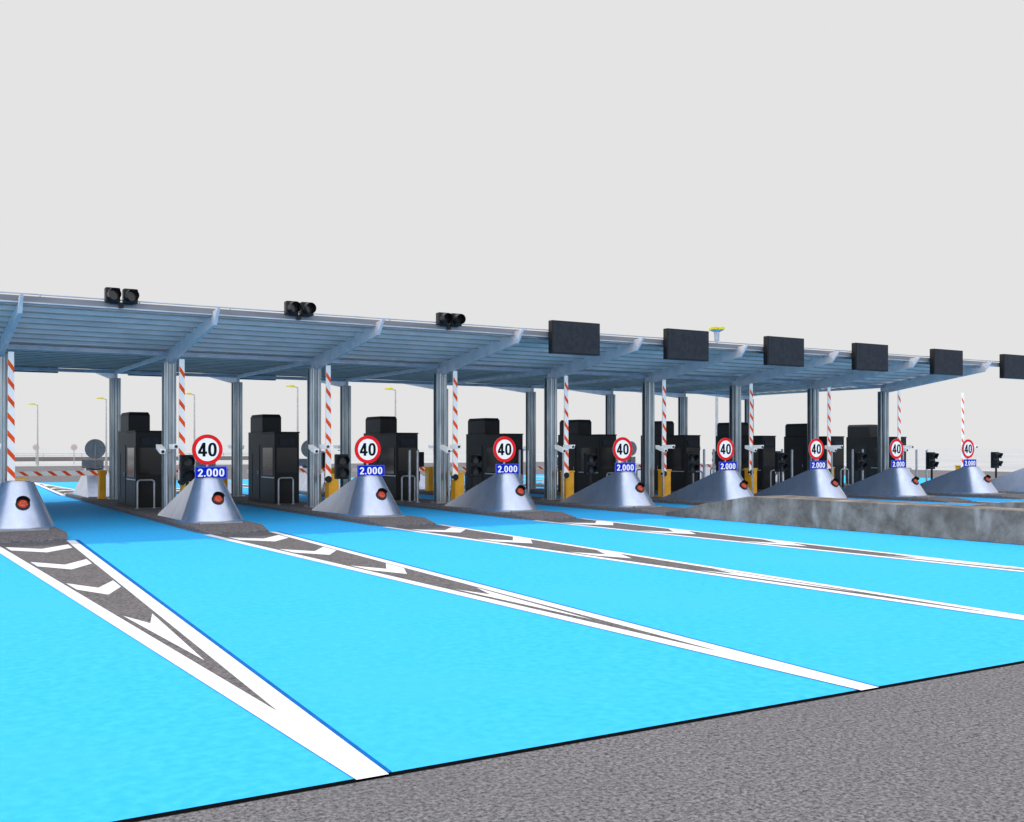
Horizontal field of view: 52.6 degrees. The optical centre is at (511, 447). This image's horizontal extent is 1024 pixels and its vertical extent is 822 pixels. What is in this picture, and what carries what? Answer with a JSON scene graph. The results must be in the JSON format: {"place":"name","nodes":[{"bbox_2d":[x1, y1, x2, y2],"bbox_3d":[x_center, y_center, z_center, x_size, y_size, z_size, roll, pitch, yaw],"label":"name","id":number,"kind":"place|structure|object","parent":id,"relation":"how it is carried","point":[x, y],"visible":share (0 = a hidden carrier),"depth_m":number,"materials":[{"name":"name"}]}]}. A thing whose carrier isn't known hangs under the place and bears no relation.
{"place":"outdoors","nodes":[
{"label":"outdoors","id":0,"kind":"place"},
{"bbox_2d":[15,453,247,460],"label":"parapet","id":1,"kind":"structure","parent":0,"point":[223,457],"depth_m":174.00,"materials":[{"name":"metal"}]},
{"bbox_2d":[0,474,1023,821],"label":"coloured lane pavement","id":2,"kind":"structure","parent":0,"point":[102,720],"depth_m":11.99,"materials":[{"name":"paint"}]},
{"bbox_2d":[0,527,66,542],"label":"toll island","id":3,"kind":"structure","parent":2,"relation":"on","point":[54,534],"depth_m":25.21,"materials":[{"name":"concrete"}]},
{"bbox_2d":[7,352,27,480],"bbox_3d":[-14.975,-0.382,31.284,0.580,4.980,0.550,0,0,-31],"label":"toll barrier","id":4,"kind":"object","parent":3,"relation":"on","point":[11,443],"visible":0.53,"depth_m":30.99,"materials":[{"name":"metal"}]},
{"bbox_2d":[0,480,54,531],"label":"crash cushion","id":5,"kind":"object","parent":3,"relation":"on","point":[23,507],"visible":1,"depth_m":26.68,"materials":[{"name":"metal"}]},
{"bbox_2d":[34,482,74,495],"bbox_3d":[-25.621,2.248,57.791,2.051,0.012,20.650,0,0,-31],"label":"gore marking","id":6,"kind":"object","parent":2,"relation":"on","point":[58,490],"visible":0.65,"depth_m":55.54,"materials":[{"name":"paint"}]},
{"bbox_2d":[65,493,268,533],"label":"toll island","id":7,"kind":"structure","parent":2,"relation":"on","point":[150,513],"depth_m":29.71,"materials":[{"name":"concrete"}]},
{"bbox_2d":[15,470,106,498],"bbox_3d":[-18.491,1.518,41.774,4.100,1.180,0.550,0,0,-31],"label":"toll barrier","id":8,"kind":"object","parent":7,"relation":"on","point":[101,474],"visible":0.94,"depth_m":42.44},
{"bbox_2d":[73,467,108,497],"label":"crash cushion","id":9,"kind":"object","parent":7,"relation":"on","point":[86,486],"visible":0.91,"depth_m":44.95,"materials":[{"name":"metal"}]},
{"bbox_2d":[82,439,105,468],"bbox_3d":[-18.712,0.288,46.310,1.000,1.341,0.210,0,0,-31],"label":"speed limit sign","id":10,"kind":"object","parent":9,"relation":"on","point":[95,449],"visible":1,"depth_m":46.29,"materials":[{"name":"grey metal"}]},
{"bbox_2d":[118,412,161,506],"bbox_3d":[-13.693,0.398,38.079,1.012,3.420,3.430,0,0,-31],"label":"toll booth","id":11,"kind":"object","parent":7,"relation":"on","point":[139,456],"visible":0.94,"depth_m":36.80,"materials":[{"name":"metal"}]},
{"bbox_2d":[121,445,125,502],"bbox_3d":[-14.420,0.968,38.389,0.012,2.120,0.850,0,0,-31],"label":"door","id":12,"kind":"structure","parent":11,"relation":"in","point":[123,447],"depth_m":38.31,"materials":[{"name":"metal"}]},
{"bbox_2d":[127,448,133,476],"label":"window","id":13,"kind":"structure","parent":11,"relation":"in","point":[130,451],"depth_m":37.11,"materials":[{"name":"grey glass"}]},
{"bbox_2d":[138,448,161,474],"bbox_3d":[-12.815,0.483,36.633,0.800,0.950,0.010,0,0,-31],"label":"window","id":14,"kind":"structure","parent":11,"relation":"in","point":[149,459],"depth_m":36.62,"materials":[{"name":"black glass"}]},
{"bbox_2d":[135,479,156,508],"bbox_3d":[-12.697,1.601,35.895,0.720,1.015,0.160,0,0,-31],"label":"guard hoop","id":15,"kind":"object","parent":7,"relation":"on","point":[139,480],"visible":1,"depth_m":35.85,"materials":[{"name":"metal"}]},
{"bbox_2d":[156,444,178,506],"bbox_3d":[-10.822,0.998,32.509,0.579,2.220,0.596,0,0,-31],"label":"surveillance camera","id":16,"kind":"object","parent":7,"relation":"on","point":[160,448],"visible":0.92,"depth_m":32.57,"materials":[{"name":"metal"}]},
{"bbox_2d":[178,359,194,491],"bbox_3d":[-10.683,-0.382,33.868,0.580,4.980,0.550,0,0,-31],"label":"toll barrier","id":17,"kind":"object","parent":7,"relation":"on","point":[181,449],"visible":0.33,"depth_m":33.56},
{"bbox_2d":[158,478,242,523],"bbox_3d":[-9.215,1.493,30.655,1.720,1.230,4.470,0,0,-31],"label":"crash cushion","id":18,"kind":"object","parent":7,"relation":"on","point":[204,500],"visible":1,"depth_m":29.31,"materials":[{"name":"metal"}]},
{"bbox_2d":[179,455,194,485],"bbox_3d":[-9.857,1.013,31.488,0.420,1.590,0.520,0,0,-31],"label":"lane signal","id":19,"kind":"object","parent":18,"relation":"attached to","point":[186,469],"visible":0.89,"depth_m":31.50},
{"bbox_2d":[192,434,226,478],"bbox_3d":[-8.782,0.288,30.052,1.000,1.341,0.210,0,0,-31],"label":"speed limit sign","id":20,"kind":"object","parent":18,"relation":"on","point":[207,449],"visible":0.98,"depth_m":30.03,"materials":[{"name":"metal"}]},
{"bbox_2d":[0,540,391,779],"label":"gore marking","id":21,"kind":"object","parent":2,"relation":"on","point":[84,575],"visible":1,"depth_m":12.13,"materials":[{"name":"paint"}]},
{"bbox_2d":[176,491,435,526],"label":"toll island","id":22,"kind":"structure","parent":2,"relation":"on","point":[300,508],"depth_m":32.60,"materials":[{"name":"concrete"}]},
{"bbox_2d":[248,414,299,503],"bbox_3d":[-9.401,0.398,40.664,1.012,3.420,3.430,0,0,-31],"label":"toll booth","id":23,"kind":"object","parent":22,"relation":"on","point":[273,453],"visible":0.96,"depth_m":39.50,"materials":[{"name":"metal"}]},
{"bbox_2d":[253,445,259,498],"bbox_3d":[-10.128,0.968,40.973,0.012,2.120,0.850,0,0,-31],"label":"door","id":24,"kind":"structure","parent":23,"relation":"in","point":[256,448],"depth_m":40.91,"materials":[{"name":"metal"}]},
{"bbox_2d":[263,448,272,475],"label":"window","id":25,"kind":"structure","parent":23,"relation":"in","point":[267,452],"depth_m":39.56,"materials":[{"name":"grey glass"}]},
{"bbox_2d":[277,448,296,472],"bbox_3d":[-8.523,0.483,39.217,0.800,0.950,0.010,0,0,-31],"label":"window","id":26,"kind":"structure","parent":23,"relation":"in","point":[286,457],"depth_m":39.21,"materials":[{"name":"black glass"}]},
{"bbox_2d":[308,444,330,504],"bbox_3d":[-6.530,0.998,35.093,0.579,2.220,0.596,0,0,-31],"label":"surveillance camera","id":27,"kind":"object","parent":22,"relation":"on","point":[313,449],"visible":0.92,"depth_m":35.16,"materials":[{"name":"metal"}]},
{"bbox_2d":[324,365,338,498],"bbox_3d":[-6.391,-0.382,36.453,0.580,4.980,0.550,0,0,-31],"label":"toll barrier","id":28,"kind":"object","parent":22,"relation":"on","point":[331,485],"visible":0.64,"depth_m":36.17,"materials":[{"name":"metal"}]},
{"bbox_2d":[312,475,404,517],"bbox_3d":[-4.923,1.493,33.240,1.720,1.230,4.470,0,0,-31],"label":"crash cushion","id":29,"kind":"object","parent":22,"relation":"on","point":[371,496],"visible":1,"depth_m":31.94,"materials":[{"name":"metal"}]},
{"bbox_2d":[334,454,349,487],"bbox_3d":[-5.565,1.013,34.073,0.420,1.590,0.520,0,0,-31],"label":"lane signal","id":30,"kind":"object","parent":29,"relation":"attached to","point":[341,469],"visible":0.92,"depth_m":34.07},
{"bbox_2d":[354,435,384,476],"bbox_3d":[-4.490,0.288,32.637,1.000,1.341,0.210,0,0,-31],"label":"speed limit sign","id":31,"kind":"object","parent":29,"relation":"on","point":[367,449],"visible":0.98,"depth_m":32.61,"materials":[{"name":"white metal"}]},
{"bbox_2d":[299,491,576,519],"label":"toll island","id":32,"kind":"structure","parent":2,"relation":"on","point":[539,515],"depth_m":34.32,"materials":[{"name":"concrete"}]},
{"bbox_2d":[299,465,339,491],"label":"crash cushion","id":33,"kind":"object","parent":32,"relation":"on","point":[302,481],"visible":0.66,"depth_m":50.31,"materials":[{"name":"metal"}]},
{"bbox_2d":[364,416,418,499],"bbox_3d":[-5.109,0.398,43.248,1.012,3.420,3.430,0,0,-31],"label":"toll booth","id":34,"kind":"object","parent":32,"relation":"on","point":[395,446],"visible":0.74,"depth_m":41.96,"materials":[{"name":"metal"}]},
{"bbox_2d":[382,448,393,473],"bbox_3d":[-5.065,0.533,42.242,0.009,1.050,1.200,0,0,-31],"label":"window","id":35,"kind":"structure","parent":34,"relation":"in","point":[387,453],"depth_m":42.18,"materials":[{"name":"black glass"}]},
{"bbox_2d":[398,448,415,470],"bbox_3d":[-4.231,0.483,41.802,0.800,0.950,0.010,0,0,-31],"label":"window","id":36,"kind":"structure","parent":34,"relation":"in","point":[402,452],"depth_m":41.76,"materials":[{"name":"black glass"}]},
{"bbox_2d":[406,449,412,501],"bbox_3d":[-3.975,1.088,40.214,0.200,2.040,0.200,0,0,-31],"label":"steel post","id":37,"kind":"object","parent":32,"relation":"on","point":[409,475],"visible":1,"depth_m":40.17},
{"bbox_2d":[415,449,420,502],"bbox_3d":[-3.623,1.088,39.725,0.200,2.040,0.200,0,0,-31],"label":"steel post","id":38,"kind":"object","parent":32,"relation":"on","point":[417,475],"visible":1,"depth_m":39.69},
{"bbox_2d":[440,444,460,502],"bbox_3d":[-2.238,0.998,37.678,0.579,2.220,0.596,0,0,-31],"label":"surveillance camera","id":39,"kind":"object","parent":32,"relation":"on","point":[444,448],"visible":0.89,"depth_m":37.74,"materials":[{"name":"metal"}]},
{"bbox_2d":[450,371,464,500],"bbox_3d":[-2.099,-0.382,39.037,0.580,4.980,0.550,0,0,-31],"label":"toll barrier","id":40,"kind":"object","parent":32,"relation":"on","point":[457,483],"visible":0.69,"depth_m":38.76,"materials":[{"name":"metal"}]},
{"bbox_2d":[445,473,542,511],"bbox_3d":[-0.631,1.493,35.824,1.720,1.230,4.470,0,0,-31],"label":"crash cushion","id":41,"kind":"object","parent":32,"relation":"on","point":[504,492],"visible":1,"depth_m":34.58,"materials":[{"name":"metal"}]},
{"bbox_2d":[468,454,481,486],"bbox_3d":[-1.273,1.013,36.657,0.420,1.590,0.520,0,0,-31],"label":"lane signal","id":42,"kind":"object","parent":41,"relation":"attached to","point":[474,467],"visible":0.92,"depth_m":36.66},
{"bbox_2d":[493,436,518,473],"bbox_3d":[-0.198,0.288,35.221,1.000,1.341,0.210,0,0,-31],"label":"speed limit sign","id":43,"kind":"object","parent":41,"relation":"on","point":[504,449],"visible":0.98,"depth_m":35.19,"materials":[{"name":"white metal"}]},
{"bbox_2d":[0,291,998,511],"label":"toll canopy","id":44,"kind":"object","parent":2,"relation":"on","point":[110,342],"visible":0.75,"depth_m":39.06,"materials":[{"name":"metal"}]},
{"bbox_2d":[104,287,138,307],"bbox_3d":[-10.514,-4.045,27.927,0.840,0.530,0.545,0,0,-31],"label":"overhead signal","id":45,"kind":"object","parent":44,"relation":"attached to","point":[112,295],"visible":1,"depth_m":27.92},
{"bbox_2d":[284,301,315,319],"bbox_3d":[-6.230,-4.045,30.506,0.840,0.530,0.545,0,0,-31],"label":"overhead signal","id":46,"kind":"object","parent":44,"relation":"attached to","point":[301,309],"visible":1,"depth_m":30.48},
{"bbox_2d":[436,312,465,329],"bbox_3d":[-1.947,-4.045,33.085,0.840,0.530,0.545,0,0,-31],"label":"overhead signal","id":47,"kind":"object","parent":44,"relation":"attached to","point":[450,319],"visible":1,"depth_m":33.04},
{"bbox_2d":[548,320,599,355],"bbox_3d":[2.132,-3.760,35.655,2.000,1.120,0.330,0,0,-31],"label":"message board","id":48,"kind":"object","parent":44,"relation":"attached to","point":[573,338],"visible":1,"depth_m":35.46,"materials":[{"name":"metal"}]},
{"bbox_2d":[663,328,708,361],"bbox_3d":[6.415,-3.780,38.235,2.000,1.120,0.330,0,0,-31],"label":"message board","id":49,"kind":"object","parent":44,"relation":"attached to","point":[685,345],"visible":1,"depth_m":38.02,"materials":[{"name":"metal"}]},
{"bbox_2d":[763,336,803,366],"bbox_3d":[10.698,-3.780,40.814,2.000,1.120,0.330,0,0,-31],"label":"message board","id":50,"kind":"object","parent":44,"relation":"attached to","point":[783,351],"visible":1,"depth_m":40.59,"materials":[{"name":"metal"}]},
{"bbox_2d":[852,343,887,371],"bbox_3d":[14.982,-3.780,43.394,2.000,1.120,0.330,0,0,-31],"label":"message board","id":51,"kind":"object","parent":44,"relation":"attached to","point":[869,357],"visible":1,"depth_m":43.19,"materials":[{"name":"metal"}]},
{"bbox_2d":[930,349,962,375],"bbox_3d":[19.265,-3.780,45.973,2.000,1.120,0.330,0,0,-31],"label":"message board","id":52,"kind":"object","parent":44,"relation":"attached to","point":[946,362],"visible":1,"depth_m":45.74,"materials":[{"name":"metal"}]},
{"bbox_2d":[999,354,1023,379],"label":"message board","id":53,"kind":"object","parent":44,"relation":"attached to","point":[1011,366],"visible":1,"depth_m":48.18,"materials":[{"name":"metal"}]},
{"bbox_2d":[206,531,876,689],"bbox_3d":[-1.873,2.248,18.570,2.051,0.012,20.650,0,0,-31],"label":"gore marking","id":54,"kind":"object","parent":2,"relation":"on","point":[297,546],"visible":1,"depth_m":15.90,"materials":[{"name":"paint"}]},
{"bbox_2d":[419,490,682,514],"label":"toll island","id":55,"kind":"structure","parent":2,"relation":"on","point":[645,510],"depth_m":37.36,"materials":[{"name":"concrete"}]},
{"bbox_2d":[353,467,432,490],"bbox_3d":[-5.615,1.518,49.528,4.100,1.180,0.550,0,0,-31],"label":"toll barrier","id":56,"kind":"object","parent":55,"relation":"on","point":[428,478],"visible":0.61,"depth_m":50.30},
{"bbox_2d":[466,418,522,491],"bbox_3d":[-0.817,0.398,45.833,1.012,3.420,3.430,0,0,-31],"label":"toll booth","id":57,"kind":"object","parent":55,"relation":"on","point":[483,435],"visible":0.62,"depth_m":45.78,"materials":[{"name":"metal"}]},
{"bbox_2d":[487,448,500,471],"bbox_3d":[-0.773,0.533,44.826,0.009,1.050,1.200,0,0,-31],"label":"window","id":58,"kind":"structure","parent":57,"relation":"in","point":[491,459],"depth_m":45.02,"materials":[{"name":"black glass"}]},
{"bbox_2d":[554,445,574,499],"bbox_3d":[2.054,0.998,40.263,0.579,2.220,0.596,0,0,-31],"label":"surveillance camera","id":59,"kind":"object","parent":55,"relation":"on","point":[563,449],"visible":0.94,"depth_m":40.33,"materials":[{"name":"metal"}]},
{"bbox_2d":[560,376,574,499],"bbox_3d":[2.192,-0.382,41.622,0.580,4.980,0.550,0,0,-31],"label":"toll barrier","id":60,"kind":"object","parent":55,"relation":"on","point":[568,482],"visible":0.71,"depth_m":41.35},
{"bbox_2d":[560,472,661,507],"bbox_3d":[3.660,1.493,38.409,1.720,1.230,4.470,0,0,-31],"label":"crash cushion","id":61,"kind":"object","parent":55,"relation":"on","point":[622,489],"visible":1,"depth_m":37.21,"materials":[{"name":"metal"}]},
{"bbox_2d":[583,453,597,485],"bbox_3d":[3.019,1.013,39.242,0.420,1.590,0.520,0,0,-31],"label":"lane signal","id":62,"kind":"object","parent":61,"relation":"attached to","point":[590,467],"visible":0.94,"depth_m":39.26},
{"bbox_2d":[613,437,634,472],"bbox_3d":[4.094,0.288,37.806,1.000,1.341,0.210,0,0,-31],"label":"speed limit sign","id":63,"kind":"object","parent":61,"relation":"on","point":[622,449],"visible":0.98,"depth_m":37.77,"materials":[{"name":"white metal"}]},
{"bbox_2d":[450,485,711,504],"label":"toll island","id":64,"kind":"structure","parent":2,"relation":"on","point":[654,499],"depth_m":42.15,"materials":[{"name":"concrete"}]},
{"bbox_2d":[558,420,616,492],"bbox_3d":[3.475,0.398,48.417,1.012,3.420,3.430,0,0,-31],"label":"toll booth","id":65,"kind":"object","parent":64,"relation":"on","point":[582,438],"visible":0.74,"depth_m":47.90,"materials":[{"name":"metal"}]},
{"bbox_2d":[569,446,575,490],"bbox_3d":[2.732,0.968,48.717,0.049,2.120,0.850,0,0,-31],"label":"door","id":66,"kind":"structure","parent":65,"relation":"in","point":[572,452],"depth_m":48.49,"materials":[{"name":"metal"}]},
{"bbox_2d":[601,448,614,468],"bbox_3d":[4.353,0.483,46.971,0.800,0.950,0.010,0,0,-31],"label":"window","id":67,"kind":"structure","parent":65,"relation":"in","point":[607,456],"depth_m":46.95,"materials":[{"name":"black glass"}]},
{"bbox_2d":[657,380,671,496],"bbox_3d":[6.484,-0.382,44.206,0.580,4.980,0.550,0,0,-31],"label":"toll barrier","id":68,"kind":"object","parent":64,"relation":"on","point":[667,481],"visible":0.81,"depth_m":43.94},
{"bbox_2d":[662,470,753,501],"bbox_3d":[7.952,1.493,40.993,1.720,1.230,4.470,0,0,-31],"label":"crash cushion","id":69,"kind":"object","parent":64,"relation":"on","point":[721,485],"visible":0.89,"depth_m":39.94,"materials":[{"name":"metal"}]},
{"bbox_2d":[717,438,736,470],"bbox_3d":[8.386,0.288,40.390,1.000,1.341,0.210,0,0,-31],"label":"speed limit sign","id":70,"kind":"object","parent":69,"relation":"on","point":[725,449],"visible":0.98,"depth_m":40.35,"materials":[{"name":"white metal"}]},
{"bbox_2d":[524,483,674,493],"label":"toll island","id":71,"kind":"structure","parent":2,"relation":"on","point":[542,485],"depth_m":59.21,"materials":[{"name":"concrete"}]},
{"bbox_2d":[641,421,700,490],"bbox_3d":[7.766,0.398,51.002,1.012,3.420,3.430,0,0,-31],"label":"toll booth","id":72,"kind":"object","parent":71,"relation":"on","point":[675,461],"visible":0.42,"depth_m":49.87,"materials":[{"name":"metal"}]},
{"bbox_2d":[655,449,659,488],"bbox_3d":[7.024,0.968,51.302,0.049,2.120,0.850,0,0,-31],"label":"door","id":73,"kind":"structure","parent":72,"relation":"in","point":[657,453],"depth_m":51.14,"materials":[{"name":"metal"}]},
{"bbox_2d":[666,448,681,469],"bbox_3d":[7.810,0.533,49.995,0.009,1.050,1.200,0,0,-31],"label":"window","id":74,"kind":"structure","parent":72,"relation":"in","point":[673,457],"depth_m":49.94,"materials":[{"name":"black glass"}]},
{"bbox_2d":[685,453,698,483],"bbox_3d":[7.311,1.013,41.827,0.420,1.590,0.520,0,0,-31],"label":"lane signal","id":75,"kind":"object","parent":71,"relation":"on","point":[691,465],"visible":0.94,"depth_m":41.84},
{"bbox_2d":[744,384,757,493],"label":"toll barrier","id":76,"kind":"object","parent":71,"relation":"on","point":[748,475],"visible":0.68,"depth_m":46.52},
{"bbox_2d":[753,469,853,498],"bbox_3d":[12.244,1.493,43.578,1.720,1.230,4.470,0,0,-31],"label":"crash cushion","id":77,"kind":"object","parent":71,"relation":"on","point":[817,483],"visible":0.89,"depth_m":42.48,"materials":[{"name":"metal"}]},
{"bbox_2d":[775,453,787,481],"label":"lane signal","id":78,"kind":"object","parent":77,"relation":"attached to","point":[781,465],"visible":0.96,"depth_m":44.42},
{"bbox_2d":[808,438,825,469],"bbox_3d":[12.677,0.288,42.975,1.000,1.341,0.210,0,0,-31],"label":"speed limit sign","id":79,"kind":"object","parent":77,"relation":"on","point":[816,448],"visible":0.97,"depth_m":42.94,"materials":[{"name":"white metal"}]},
{"bbox_2d":[385,524,1023,619],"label":"gore marking","id":80,"kind":"object","parent":2,"relation":"on","point":[499,538],"visible":1,"depth_m":20.23,"materials":[{"name":"paint"}]},
{"bbox_2d":[534,518,1023,571],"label":"gore marking","id":81,"kind":"object","parent":2,"relation":"on","point":[666,531],"visible":1,"depth_m":24.79,"materials":[{"name":"paint"}]},
{"bbox_2d":[662,495,1023,544],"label":"concrete wall","id":82,"kind":"structure","parent":2,"relation":"on","point":[980,523],"depth_m":27.41,"materials":[{"name":"concrete"}]},
{"bbox_2d":[757,489,971,502],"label":"toll island","id":83,"kind":"structure","parent":2,"relation":"on","point":[940,499],"depth_m":43.81,"materials":[{"name":"concrete"}]},
{"bbox_2d":[716,422,775,489],"bbox_3d":[12.058,0.398,53.587,1.012,3.420,3.430,0,0,-31],"label":"toll booth","id":84,"kind":"object","parent":83,"relation":"on","point":[764,460],"visible":0.48,"depth_m":52.29,"materials":[{"name":"metal"}]},
{"bbox_2d":[742,448,758,468],"bbox_3d":[12.102,0.533,52.580,0.009,1.050,1.200,0,0,-31],"label":"window","id":85,"kind":"structure","parent":84,"relation":"in","point":[745,453],"depth_m":52.68,"materials":[{"name":"black glass"}]},
{"bbox_2d":[763,448,774,466],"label":"window","id":86,"kind":"structure","parent":84,"relation":"in","point":[768,453],"depth_m":52.14,"materials":[{"name":"black glass"}]},
{"bbox_2d":[826,387,834,476],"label":"toll barrier","id":87,"kind":"object","parent":83,"relation":"on","point":[828,467],"visible":0.46,"depth_m":49.07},
{"bbox_2d":[841,467,934,496],"bbox_3d":[16.536,1.493,46.162,1.720,1.230,4.470,0,0,-31],"label":"crash cushion","id":88,"kind":"object","parent":83,"relation":"on","point":[900,482],"visible":1,"depth_m":45.06,"materials":[{"name":"metal"}]},
{"bbox_2d":[855,452,867,480],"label":"lane signal","id":89,"kind":"object","parent":88,"relation":"attached to","point":[860,463],"visible":0.96,"depth_m":47.00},
{"bbox_2d":[889,439,904,467],"bbox_3d":[16.969,0.288,45.559,1.000,1.341,0.210,0,0,-31],"label":"speed limit sign","id":90,"kind":"object","parent":88,"relation":"on","point":[896,449],"visible":1,"depth_m":45.52,"materials":[{"name":"white metal"}]},
{"bbox_2d":[776,482,1023,493],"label":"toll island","id":91,"kind":"structure","parent":2,"relation":"on","point":[999,491],"depth_m":50.83,"materials":[{"name":"concrete"}]},
{"bbox_2d":[846,424,906,483],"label":"toll booth","id":92,"kind":"object","parent":91,"relation":"on","point":[859,438],"visible":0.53,"depth_m":58.86,"materials":[{"name":"metal"}]},
{"bbox_2d":[855,446,866,482],"bbox_3d":[19.915,0.968,59.065,0.012,2.120,0.850,0,0,-31],"label":"door","id":93,"kind":"structure","parent":92,"relation":"in","point":[857,448],"depth_m":59.09,"materials":[{"name":"metal"}]},
{"bbox_2d":[955,393,963,469],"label":"toll barrier","id":94,"kind":"object","parent":91,"relation":"on","point":[962,429],"visible":0.48,"depth_m":54.23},
{"bbox_2d":[990,468,1023,490],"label":"crash cushion","id":95,"kind":"object","parent":91,"relation":"on","point":[1012,481],"visible":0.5,"depth_m":50.95,"materials":[{"name":"metal"}]},
{"bbox_2d":[991,452,1002,477],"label":"lane signal","id":96,"kind":"object","parent":95,"relation":"attached to","point":[996,463],"visible":0.94,"depth_m":52.14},
{"bbox_2d":[842,487,1023,498],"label":"toll island","id":97,"kind":"structure","parent":2,"relation":"on","point":[1008,496],"depth_m":46.50,"materials":[{"name":"concrete"}]},
{"bbox_2d":[784,423,844,486],"bbox_3d":[16.350,0.398,56.171,1.012,3.420,3.430,0,0,-31],"label":"toll booth","id":98,"kind":"object","parent":97,"relation":"on","point":[795,438],"visible":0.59,"depth_m":56.28,"materials":[{"name":"metal"}]},
{"bbox_2d":[792,446,803,476],"bbox_3d":[15.608,0.968,56.471,0.049,2.120,0.850,0,0,-31],"label":"door","id":99,"kind":"structure","parent":98,"relation":"in","point":[798,451],"depth_m":56.47,"materials":[{"name":"metal"}]},
{"bbox_2d":[833,448,842,465],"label":"window","id":100,"kind":"structure","parent":98,"relation":"in","point":[838,455],"depth_m":54.74,"materials":[{"name":"black glass"}]},
{"bbox_2d":[897,390,900,459],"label":"toll barrier","id":101,"kind":"object","parent":97,"relation":"on","point":[899,416],"visible":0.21,"depth_m":51.66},
{"bbox_2d":[920,466,1005,493],"bbox_3d":[20.828,1.493,48.747,1.720,1.230,4.470,0,0,-31],"label":"crash cushion","id":102,"kind":"object","parent":97,"relation":"on","point":[970,480],"visible":0.98,"depth_m":47.65,"materials":[{"name":"metal"}]},
{"bbox_2d":[926,452,938,478],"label":"lane signal","id":103,"kind":"object","parent":102,"relation":"attached to","point":[931,462],"visible":0.93,"depth_m":49.57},
{"bbox_2d":[962,439,975,466],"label":"speed limit sign","id":104,"kind":"object","parent":102,"relation":"on","point":[967,448],"visible":1,"depth_m":48.11,"materials":[{"name":"white metal"}]},
{"bbox_2d":[968,501,1023,508],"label":"concrete wall","id":105,"kind":"structure","parent":2,"relation":"on","point":[1018,504],"depth_m":29.60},
{"bbox_2d":[0,0,1023,447],"label":"sky","id":106,"kind":"structure","parent":0,"point":[828,174],"materials":[{"name":"white"}]},
{"bbox_2d":[15,462,1023,821],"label":"road","id":107,"kind":"structure","parent":0,"point":[949,748],"depth_m":7.17,"materials":[{"name":"asphalt"}]},
{"bbox_2d":[112,661,1023,821],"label":"road joint","id":108,"kind":"object","parent":107,"relation":"on","point":[157,815],"depth_m":7.70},
{"bbox_2d":[15,448,1023,471],"bbox_3d":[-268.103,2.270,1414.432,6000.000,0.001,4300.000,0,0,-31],"label":"ground","id":109,"kind":"structure","parent":0,"point":[1012,459],"depth_m":263.17,"materials":[{"name":"concrete"}]},
{"bbox_2d":[709,327,724,469],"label":"mast lamp","id":110,"kind":"object","parent":109,"relation":"on","point":[716,330],"visible":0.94,"depth_m":83.65,"materials":[{"name":"metal"}]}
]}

